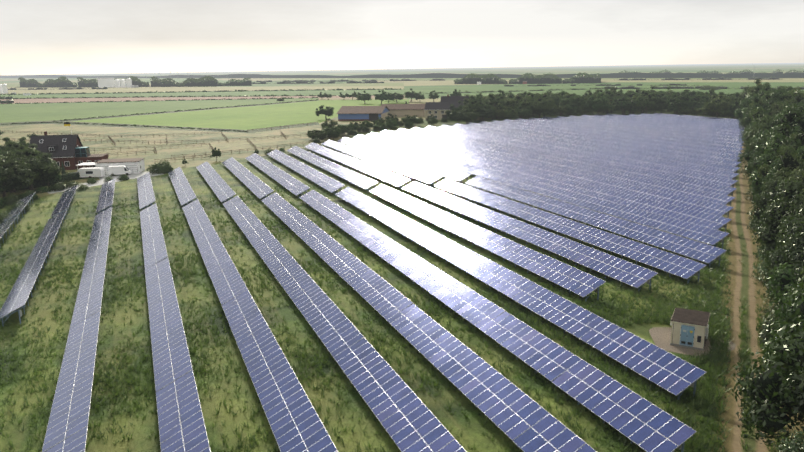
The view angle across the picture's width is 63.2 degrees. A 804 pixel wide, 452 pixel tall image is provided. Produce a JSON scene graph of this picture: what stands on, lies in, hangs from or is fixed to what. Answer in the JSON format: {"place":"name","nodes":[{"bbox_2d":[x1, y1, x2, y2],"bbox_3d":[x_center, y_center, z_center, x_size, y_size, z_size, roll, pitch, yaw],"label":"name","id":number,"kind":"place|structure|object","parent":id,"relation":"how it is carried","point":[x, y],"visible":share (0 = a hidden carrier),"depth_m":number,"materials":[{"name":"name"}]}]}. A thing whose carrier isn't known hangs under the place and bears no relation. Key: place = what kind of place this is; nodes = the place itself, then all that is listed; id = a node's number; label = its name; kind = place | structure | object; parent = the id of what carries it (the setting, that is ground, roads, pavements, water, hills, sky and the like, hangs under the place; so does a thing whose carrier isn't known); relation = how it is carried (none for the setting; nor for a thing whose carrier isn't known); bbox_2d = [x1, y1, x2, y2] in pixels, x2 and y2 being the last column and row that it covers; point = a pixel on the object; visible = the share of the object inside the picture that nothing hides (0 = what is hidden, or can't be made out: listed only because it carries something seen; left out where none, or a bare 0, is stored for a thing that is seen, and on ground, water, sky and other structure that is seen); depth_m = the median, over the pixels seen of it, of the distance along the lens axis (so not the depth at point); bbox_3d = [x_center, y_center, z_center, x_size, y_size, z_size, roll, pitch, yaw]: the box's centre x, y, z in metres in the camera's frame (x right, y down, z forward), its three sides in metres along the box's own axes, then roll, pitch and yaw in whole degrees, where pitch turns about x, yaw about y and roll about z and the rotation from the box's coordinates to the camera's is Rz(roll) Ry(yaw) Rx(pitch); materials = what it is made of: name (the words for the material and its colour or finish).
{"place":"outdoors","nodes":[
{"label":"outdoors","id":0,"kind":"place"},
{"bbox_2d":[48,171,163,193],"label":"yard","id":1,"kind":"structure","parent":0,"point":[130,176],"depth_m":164.93,"materials":[{"name":"gravel"}]},
{"bbox_2d":[48,182,67,190],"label":"bush","id":2,"kind":"object","parent":1,"relation":"on","point":[57,186],"visible":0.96,"depth_m":149.48,"materials":[{"name":"green plant"}]},
{"bbox_2d":[108,165,131,175],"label":"white van","id":3,"kind":"object","parent":1,"relation":"on","point":[119,169],"visible":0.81,"depth_m":168.64,"materials":[{"name":"white paint"}]},
{"bbox_2d":[0,117,361,199],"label":"paddocks","id":4,"kind":"structure","parent":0,"point":[164,152],"depth_m":249.12,"materials":[{"name":"beige plant"}]},
{"bbox_2d":[0,137,25,151],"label":"tree","id":5,"kind":"object","parent":4,"relation":"on","point":[6,139],"visible":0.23,"depth_m":183.88,"materials":[{"name":"green plant"}]},
{"bbox_2d":[0,159,33,196],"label":"tree","id":6,"kind":"object","parent":4,"relation":"on","point":[9,179],"visible":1,"depth_m":137.05,"materials":[{"name":"green plant"}]},
{"bbox_2d":[0,141,38,157],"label":"tree","id":7,"kind":"object","parent":4,"relation":"on","point":[19,146],"visible":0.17,"depth_m":173.23,"materials":[{"name":"green plant"}]},
{"bbox_2d":[0,146,57,192],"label":"tree","id":8,"kind":"object","parent":4,"relation":"on","point":[45,168],"visible":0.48,"depth_m":146.59,"materials":[{"name":"green plant"}]},
{"bbox_2d":[6,148,61,189],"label":"tree","id":9,"kind":"object","parent":4,"relation":"on","point":[45,157],"visible":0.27,"depth_m":149.54,"materials":[{"name":"green plant"}]},
{"bbox_2d":[33,172,61,186],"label":"bush","id":10,"kind":"object","parent":4,"relation":"on","point":[52,179],"visible":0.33,"depth_m":153.04,"materials":[{"name":"green plant"}]},
{"bbox_2d":[2,165,94,191],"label":"garden hedge","id":11,"kind":"object","parent":4,"relation":"on","point":[68,176],"visible":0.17,"depth_m":159.64,"materials":[{"name":"green"}]},
{"bbox_2d":[29,131,107,169],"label":"house","id":12,"kind":"structure","parent":4,"relation":"on","point":[71,152],"depth_m":181.64,"materials":[{"name":"tile"}]},
{"bbox_2d":[77,167,104,178],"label":"white caravan","id":13,"kind":"object","parent":4,"relation":"on","point":[91,172],"visible":0.9,"depth_m":164.88,"materials":[{"name":"white paint"}]},
{"bbox_2d":[76,158,144,174],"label":"garage","id":14,"kind":"structure","parent":4,"relation":"on","point":[136,165],"depth_m":172.04,"materials":[{"name":"white brick"}]},
{"bbox_2d":[0,122,314,161],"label":"paddock fences","id":15,"kind":"object","parent":4,"relation":"on","point":[196,141],"visible":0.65,"depth_m":243.61,"materials":[{"name":"brown wood"}]},
{"bbox_2d":[0,120,319,132],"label":"rough strip","id":16,"kind":"object","parent":4,"relation":"on","point":[196,129],"visible":0.71,"depth_m":316.57,"materials":[{"name":"plant"}]},
{"bbox_2d":[2,121,246,131],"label":"rough hedge row","id":17,"kind":"object","parent":16,"relation":"on","point":[131,125],"visible":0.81,"depth_m":325.29,"materials":[{"name":"green"}]},
{"bbox_2d":[310,130,326,142],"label":"bush","id":18,"kind":"object","parent":4,"relation":"on","point":[320,136],"visible":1,"depth_m":235.77,"materials":[{"name":"green plant"}]},
{"bbox_2d":[326,127,340,140],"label":"tree","id":19,"kind":"object","parent":4,"relation":"on","point":[334,134],"visible":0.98,"depth_m":240.41,"materials":[{"name":"green plant"}]},
{"bbox_2d":[0,89,403,97],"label":"green field","id":20,"kind":"structure","parent":0,"point":[243,93],"depth_m":767.85,"materials":[{"name":"plant"}]},
{"bbox_2d":[0,88,400,94],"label":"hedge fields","id":21,"kind":"structure","parent":20,"relation":"on","point":[209,91],"depth_m":840.76,"materials":[{"name":"plant"}]},
{"bbox_2d":[0,94,403,98],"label":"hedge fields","id":22,"kind":"structure","parent":20,"relation":"on","point":[170,96],"depth_m":689.21,"materials":[{"name":"plant"}]},
{"bbox_2d":[0,110,791,451],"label":"park grass","id":23,"kind":"structure","parent":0,"point":[148,426],"depth_m":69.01,"materials":[{"name":"plant"}]},
{"bbox_2d":[0,194,21,205],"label":"bush","id":24,"kind":"object","parent":23,"relation":"on","point":[12,199],"visible":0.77,"depth_m":133.22,"materials":[{"name":"green plant"}]},
{"bbox_2d":[3,201,31,213],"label":"bush","id":25,"kind":"object","parent":23,"relation":"on","point":[13,207],"visible":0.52,"depth_m":125.43,"materials":[{"name":"green plant"}]},
{"bbox_2d":[146,160,173,173],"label":"bush","id":26,"kind":"object","parent":23,"relation":"on","point":[164,166],"visible":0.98,"depth_m":171.27,"materials":[{"name":"green plant"}]},
{"bbox_2d":[0,141,742,451],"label":"panel support posts","id":27,"kind":"object","parent":23,"relation":"on","point":[681,446],"visible":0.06,"depth_m":100.67,"materials":[{"name":"grey metal"}]},
{"bbox_2d":[0,113,744,451],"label":"solar panels","id":28,"kind":"object","parent":27,"relation":"on","point":[668,173],"visible":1,"depth_m":85.14,"materials":[{"name":"blue glass"}]},
{"bbox_2d":[373,122,388,131],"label":"tree","id":29,"kind":"object","parent":23,"relation":"on","point":[376,127],"visible":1,"depth_m":265.27,"materials":[{"name":"green plant"}]},
{"bbox_2d":[445,108,469,123],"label":"tree","id":30,"kind":"object","parent":23,"relation":"on","point":[453,114],"visible":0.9,"depth_m":296.71,"materials":[{"name":"green plant"}]},
{"bbox_2d":[457,105,478,123],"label":"tree","id":31,"kind":"object","parent":23,"relation":"on","point":[473,115],"visible":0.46,"depth_m":299.05,"materials":[{"name":"green plant"}]},
{"bbox_2d":[462,99,481,121],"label":"tree","id":32,"kind":"object","parent":23,"relation":"on","point":[470,105],"visible":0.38,"depth_m":308.53,"materials":[{"name":"green plant"}]},
{"bbox_2d":[471,101,494,122],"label":"tree","id":33,"kind":"object","parent":23,"relation":"on","point":[487,112],"visible":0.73,"depth_m":307.02,"materials":[{"name":"green plant"}]},
{"bbox_2d":[484,93,507,118],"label":"tree","id":34,"kind":"object","parent":23,"relation":"on","point":[490,100],"visible":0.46,"depth_m":329.33,"materials":[{"name":"green plant"}]},
{"bbox_2d":[493,103,506,120],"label":"tree","id":35,"kind":"object","parent":23,"relation":"on","point":[499,112],"visible":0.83,"depth_m":316.60,"materials":[{"name":"green plant"}]},
{"bbox_2d":[504,107,517,119],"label":"tree","id":36,"kind":"object","parent":23,"relation":"on","point":[510,114],"visible":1,"depth_m":312.63,"materials":[{"name":"green plant"}]},
{"bbox_2d":[504,94,532,118],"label":"tree","id":37,"kind":"object","parent":23,"relation":"on","point":[513,103],"visible":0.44,"depth_m":328.21,"materials":[{"name":"green plant"}]},
{"bbox_2d":[513,102,532,118],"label":"tree","id":38,"kind":"object","parent":23,"relation":"on","point":[526,111],"visible":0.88,"depth_m":317.27,"materials":[{"name":"green plant"}]},
{"bbox_2d":[520,96,555,118],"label":"tree","id":39,"kind":"object","parent":23,"relation":"on","point":[545,107],"visible":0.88,"depth_m":318.83,"materials":[{"name":"green plant"}]},
{"bbox_2d":[560,94,576,115],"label":"tree","id":40,"kind":"object","parent":23,"relation":"on","point":[565,102],"visible":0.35,"depth_m":342.02,"materials":[{"name":"green plant"}]},
{"bbox_2d":[571,94,596,114],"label":"tree","id":41,"kind":"object","parent":23,"relation":"on","point":[578,102],"visible":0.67,"depth_m":334.98,"materials":[{"name":"green plant"}]},
{"bbox_2d":[575,100,592,114],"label":"tree","id":42,"kind":"object","parent":23,"relation":"on","point":[582,110],"visible":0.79,"depth_m":333.31,"materials":[{"name":"green plant"}]},
{"bbox_2d":[589,93,613,114],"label":"tree","id":43,"kind":"object","parent":23,"relation":"on","point":[603,102],"visible":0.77,"depth_m":332.35,"materials":[{"name":"green plant"}]},
{"bbox_2d":[598,90,621,112],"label":"tree","id":44,"kind":"object","parent":23,"relation":"on","point":[607,92],"visible":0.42,"depth_m":361.87,"materials":[{"name":"green plant"}]},
{"bbox_2d":[610,96,639,114],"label":"tree","id":45,"kind":"object","parent":23,"relation":"on","point":[620,104],"visible":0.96,"depth_m":336.33,"materials":[{"name":"green plant"}]},
{"bbox_2d":[636,90,656,113],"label":"tree","id":46,"kind":"object","parent":23,"relation":"on","point":[644,103],"visible":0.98,"depth_m":337.61,"materials":[{"name":"green plant"}]},
{"bbox_2d":[649,92,674,112],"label":"tree","id":47,"kind":"object","parent":23,"relation":"on","point":[662,101],"visible":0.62,"depth_m":336.12,"materials":[{"name":"green plant"}]},
{"bbox_2d":[665,90,691,114],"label":"tree","id":48,"kind":"object","parent":23,"relation":"on","point":[672,105],"visible":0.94,"depth_m":324.31,"materials":[{"name":"green plant"}]},
{"bbox_2d":[678,106,696,114],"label":"tree","id":49,"kind":"object","parent":23,"relation":"on","point":[685,112],"visible":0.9,"depth_m":321.05,"materials":[{"name":"green plant"}]},
{"bbox_2d":[649,327,735,355],"bbox_3d":[27.784,11.162,62.839,7.876,0.001,6.390,5,15,25],"label":"gravel pad","id":50,"kind":"object","parent":23,"relation":"on","point":[661,337],"visible":0.29,"depth_m":62.45,"materials":[{"name":"gravel"}]},
{"bbox_2d":[670,307,709,349],"bbox_3d":[27.707,9.876,62.896,3.302,2.500,3.920,6,15,28],"label":"transformer station","id":51,"kind":"object","parent":50,"relation":"on","point":[690,328],"visible":0.98,"depth_m":61.57,"materials":[{"name":"concrete"}]},
{"bbox_2d":[689,91,711,104],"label":"tree","id":52,"kind":"object","parent":23,"relation":"on","point":[698,97],"visible":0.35,"depth_m":341.23,"materials":[{"name":"green plant"}]},
{"bbox_2d":[695,94,735,117],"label":"tree","id":53,"kind":"object","parent":23,"relation":"on","point":[719,105],"visible":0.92,"depth_m":300.61,"materials":[{"name":"green plant"}]},
{"bbox_2d":[721,97,743,118],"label":"tree","id":54,"kind":"object","parent":23,"relation":"on","point":[732,108],"visible":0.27,"depth_m":293.42,"materials":[{"name":"green plant"}]},
{"bbox_2d":[734,93,756,120],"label":"tree","id":55,"kind":"object","parent":23,"relation":"on","point":[739,112],"visible":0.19,"depth_m":248.60,"materials":[{"name":"green plant"}]},
{"bbox_2d":[738,78,761,100],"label":"tree","id":56,"kind":"object","parent":23,"relation":"on","point":[745,91],"visible":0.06,"depth_m":313.93,"materials":[{"name":"green plant"}]},
{"bbox_2d":[738,91,772,128],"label":"tree","id":57,"kind":"object","parent":23,"relation":"on","point":[767,93],"visible":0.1,"depth_m":218.37,"materials":[{"name":"green plant"}]},
{"bbox_2d":[733,84,778,116],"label":"tree","id":58,"kind":"object","parent":23,"relation":"on","point":[766,87],"visible":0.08,"depth_m":249.97,"materials":[{"name":"green plant"}]},
{"bbox_2d":[743,88,787,126],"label":"tree","id":59,"kind":"object","parent":23,"relation":"on","point":[755,99],"visible":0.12,"depth_m":206.38,"materials":[{"name":"green plant"}]},
{"bbox_2d":[731,277,803,446],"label":"tree","id":60,"kind":"object","parent":23,"relation":"on","point":[771,389],"visible":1,"depth_m":37.35,"materials":[{"name":"green plant"}]},
{"bbox_2d":[747,176,787,235],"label":"tree","id":61,"kind":"object","parent":23,"relation":"on","point":[762,201],"visible":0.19,"depth_m":86.80,"materials":[{"name":"green plant"}]},
{"bbox_2d":[739,106,800,151],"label":"tree","id":62,"kind":"object","parent":23,"relation":"on","point":[761,120],"visible":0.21,"depth_m":154.27,"materials":[{"name":"green plant"}]},
{"bbox_2d":[737,111,803,179],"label":"tree","id":63,"kind":"object","parent":23,"relation":"on","point":[757,152],"visible":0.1,"depth_m":126.14,"materials":[{"name":"green plant"}]},
{"bbox_2d":[756,305,784,343],"bbox_3d":[37.402,9.379,61.846,7.044,3.755,6.869,-12,17,-38],"label":"bush","id":64,"kind":"object","parent":23,"relation":"on","point":[766,329],"visible":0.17,"depth_m":62.09,"materials":[{"name":"green plant"}]},
{"bbox_2d":[747,105,803,174],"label":"tree","id":65,"kind":"object","parent":23,"relation":"on","point":[790,117],"visible":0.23,"depth_m":111.72,"materials":[{"name":"green plant"}]},
{"bbox_2d":[748,132,802,196],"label":"tree","id":66,"kind":"object","parent":23,"relation":"on","point":[769,157],"visible":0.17,"depth_m":106.20,"materials":[{"name":"green plant"}]},
{"bbox_2d":[752,178,802,260],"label":"tree","id":67,"kind":"object","parent":23,"relation":"on","point":[771,218],"visible":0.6,"depth_m":70.88,"materials":[{"name":"green plant"}]},
{"bbox_2d":[757,144,803,196],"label":"tree","id":68,"kind":"object","parent":23,"relation":"on","point":[787,158],"visible":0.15,"depth_m":93.54,"materials":[{"name":"green plant"}]},
{"bbox_2d":[761,146,803,195],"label":"tree","id":69,"kind":"object","parent":23,"relation":"on","point":[777,166],"visible":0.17,"depth_m":96.83,"materials":[{"name":"green plant"}]},
{"bbox_2d":[762,214,803,311],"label":"tree","id":70,"kind":"object","parent":23,"relation":"on","point":[791,225],"visible":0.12,"depth_m":62.66,"materials":[{"name":"green plant"}]},
{"bbox_2d":[766,231,803,305],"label":"tree","id":71,"kind":"object","parent":23,"relation":"on","point":[799,258],"visible":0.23,"depth_m":59.64,"materials":[{"name":"green plant"}]},
{"bbox_2d":[767,262,803,344],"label":"tree","id":72,"kind":"object","parent":23,"relation":"on","point":[783,276],"visible":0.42,"depth_m":47.81,"materials":[{"name":"green plant"}]},
{"bbox_2d":[769,88,801,115],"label":"tree","id":73,"kind":"object","parent":23,"relation":"on","point":[777,107],"visible":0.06,"depth_m":188.57,"materials":[{"name":"green plant"}]},
{"bbox_2d":[774,189,803,249],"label":"tree","id":74,"kind":"object","parent":23,"relation":"on","point":[799,207],"visible":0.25,"depth_m":67.34,"materials":[{"name":"green plant"}]},
{"bbox_2d":[774,91,803,115],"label":"tree","id":75,"kind":"object","parent":23,"relation":"on","point":[799,97],"depth_m":182.78,"materials":[{"name":"green plant"}]},
{"bbox_2d":[0,63,803,131],"bbox_3d":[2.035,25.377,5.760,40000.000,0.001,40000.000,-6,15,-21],"label":"ground","id":76,"kind":"structure","parent":0,"point":[681,68],"depth_m":3308.59,"materials":[{"name":"plant"}]},
{"bbox_2d":[8,86,107,89],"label":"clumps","id":77,"kind":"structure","parent":76,"relation":"on","point":[11,88],"depth_m":1095.89,"materials":[{"name":"green"}]},
{"bbox_2d":[18,75,217,86],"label":"wood","id":78,"kind":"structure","parent":76,"relation":"on","point":[62,81],"depth_m":1223.66,"materials":[{"name":"green"}]},
{"bbox_2d":[0,98,318,122],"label":"pasture","id":79,"kind":"structure","parent":76,"relation":"on","point":[13,112],"depth_m":495.63,"materials":[{"name":"plant"}]},
{"bbox_2d":[1,97,317,103],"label":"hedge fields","id":80,"kind":"structure","parent":79,"relation":"on","point":[154,100],"depth_m":601.35,"materials":[{"name":"plant"}]},
{"bbox_2d":[54,99,318,122],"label":"hedge strip","id":81,"kind":"object","parent":79,"relation":"on","point":[169,112],"visible":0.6,"depth_m":422.20,"materials":[{"name":"plant"}]},
{"bbox_2d":[53,99,317,121],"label":"hedgerow","id":82,"kind":"object","parent":81,"relation":"on","point":[181,110],"visible":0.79,"depth_m":443.09,"materials":[{"name":"green"}]},
{"bbox_2d":[0,95,404,103],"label":"field","id":83,"kind":"structure","parent":76,"relation":"on","point":[53,100],"depth_m":647.36,"materials":[{"name":"plant"}]},
{"bbox_2d":[7,86,403,93],"bbox_3d":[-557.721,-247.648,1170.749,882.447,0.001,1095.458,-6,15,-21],"label":"field stubble","id":84,"kind":"object","parent":76,"relation":"on","point":[136,89],"visible":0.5,"depth_m":977.84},
{"bbox_2d":[161,78,251,86],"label":"tree line","id":85,"kind":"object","parent":76,"relation":"on","point":[245,82],"depth_m":1155.76,"materials":[{"name":"green"}]},
{"bbox_2d":[73,99,408,129],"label":"field","id":86,"kind":"structure","parent":76,"relation":"on","point":[259,116],"depth_m":380.81,"materials":[{"name":"plant"}]},
{"bbox_2d":[316,105,334,119],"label":"tree","id":87,"kind":"object","parent":86,"relation":"on","point":[328,111],"visible":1,"depth_m":345.22,"materials":[{"name":"green plant"}]},
{"bbox_2d":[356,90,371,103],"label":"tree","id":88,"kind":"object","parent":86,"relation":"on","point":[364,97],"visible":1,"depth_m":495.25,"materials":[{"name":"green plant"}]},
{"bbox_2d":[374,90,390,103],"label":"tree","id":89,"kind":"object","parent":86,"relation":"on","point":[383,96],"visible":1,"depth_m":482.59,"materials":[{"name":"green plant"}]},
{"bbox_2d":[252,80,383,83],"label":"tree line","id":90,"kind":"object","parent":76,"relation":"on","point":[306,82],"visible":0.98,"depth_m":1243.10,"materials":[{"name":"green"}]},
{"bbox_2d":[256,78,444,81],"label":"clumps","id":91,"kind":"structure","parent":76,"relation":"on","point":[347,80],"depth_m":1396.46,"materials":[{"name":"green"}]},
{"bbox_2d":[0,63,754,94],"bbox_3d":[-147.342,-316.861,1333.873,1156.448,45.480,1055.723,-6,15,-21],"label":"distant plant and turbines","id":92,"kind":"object","parent":76,"relation":"on","point":[110,82],"visible":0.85,"depth_m":1156.10,"materials":[{"name":"white"}]},
{"bbox_2d":[337,94,482,120],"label":"farm buildings","id":93,"kind":"structure","parent":76,"relation":"on","point":[437,110],"depth_m":338.18,"materials":[{"name":"red brick"}]},
{"bbox_2d":[619,69,803,73],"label":"trees","id":94,"kind":"object","parent":76,"relation":"on","point":[734,72],"visible":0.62,"depth_m":1354.29,"materials":[{"name":"green plant"}]},
{"bbox_2d":[0,72,803,77],"bbox_3d":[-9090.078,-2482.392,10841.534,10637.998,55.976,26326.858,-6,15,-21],"label":"horizon ridge","id":95,"kind":"structure","parent":0,"point":[656,75],"depth_m":1642.69,"materials":[{"name":"green"}]},
{"bbox_2d":[0,0,803,74],"label":"sky","id":96,"kind":"structure","parent":0,"point":[38,37],"materials":[{"name":"white"}]},
{"bbox_2d":[409,95,520,103],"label":"beige field","id":97,"kind":"structure","parent":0,"point":[420,101],"depth_m":530.49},
{"bbox_2d":[420,87,603,93],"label":"tree line","id":98,"kind":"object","parent":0,"point":[516,90],"depth_m":693.95,"materials":[{"name":"black"}]},
{"bbox_2d":[504,83,695,85],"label":"roadside tree","id":99,"kind":"object","parent":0,"point":[639,84],"visible":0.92,"depth_m":839.66,"materials":[{"name":"green plant"}]},
{"bbox_2d":[404,82,803,98],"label":"green field","id":100,"kind":"structure","parent":0,"point":[519,88],"depth_m":800.55,"materials":[{"name":"plant"}]},
{"bbox_2d":[604,85,803,88],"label":"distant trees","id":101,"kind":"object","parent":100,"relation":"on","point":[670,86],"visible":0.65,"depth_m":704.34,"materials":[{"name":"green"}]},
{"bbox_2d":[404,78,803,85],"bbox_3d":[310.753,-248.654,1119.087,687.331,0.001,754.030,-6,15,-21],"label":"stubble field","id":102,"kind":"structure","parent":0,"point":[426,83],"depth_m":1035.28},
{"bbox_2d":[453,72,601,83],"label":"village trees","id":103,"kind":"object","parent":102,"relation":"on","point":[531,78],"visible":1,"depth_m":994.34,"materials":[{"name":"green plant"}]},
{"bbox_2d":[619,76,778,79],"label":"tree line","id":104,"kind":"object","parent":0,"point":[724,78],"depth_m":1067.46,"materials":[{"name":"green"}]},
{"bbox_2d":[698,117,803,451],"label":"track","id":105,"kind":"structure","parent":0,"point":[741,285],"depth_m":72.04,"materials":[{"name":"soil"}]},
{"bbox_2d":[750,255,774,283],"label":"bush","id":106,"kind":"object","parent":105,"relation":"on","point":[761,277],"visible":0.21,"depth_m":79.16,"materials":[{"name":"green plant"}]},
{"bbox_2d":[761,295,782,315],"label":"bush","id":107,"kind":"object","parent":105,"relation":"on","point":[771,306],"visible":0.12,"depth_m":69.70,"materials":[{"name":"green plant"}]},
{"bbox_2d":[772,426,803,451],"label":"bush","id":108,"kind":"object","parent":105,"relation":"on","point":[794,447],"visible":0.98,"depth_m":43.05,"materials":[{"name":"green plant"}]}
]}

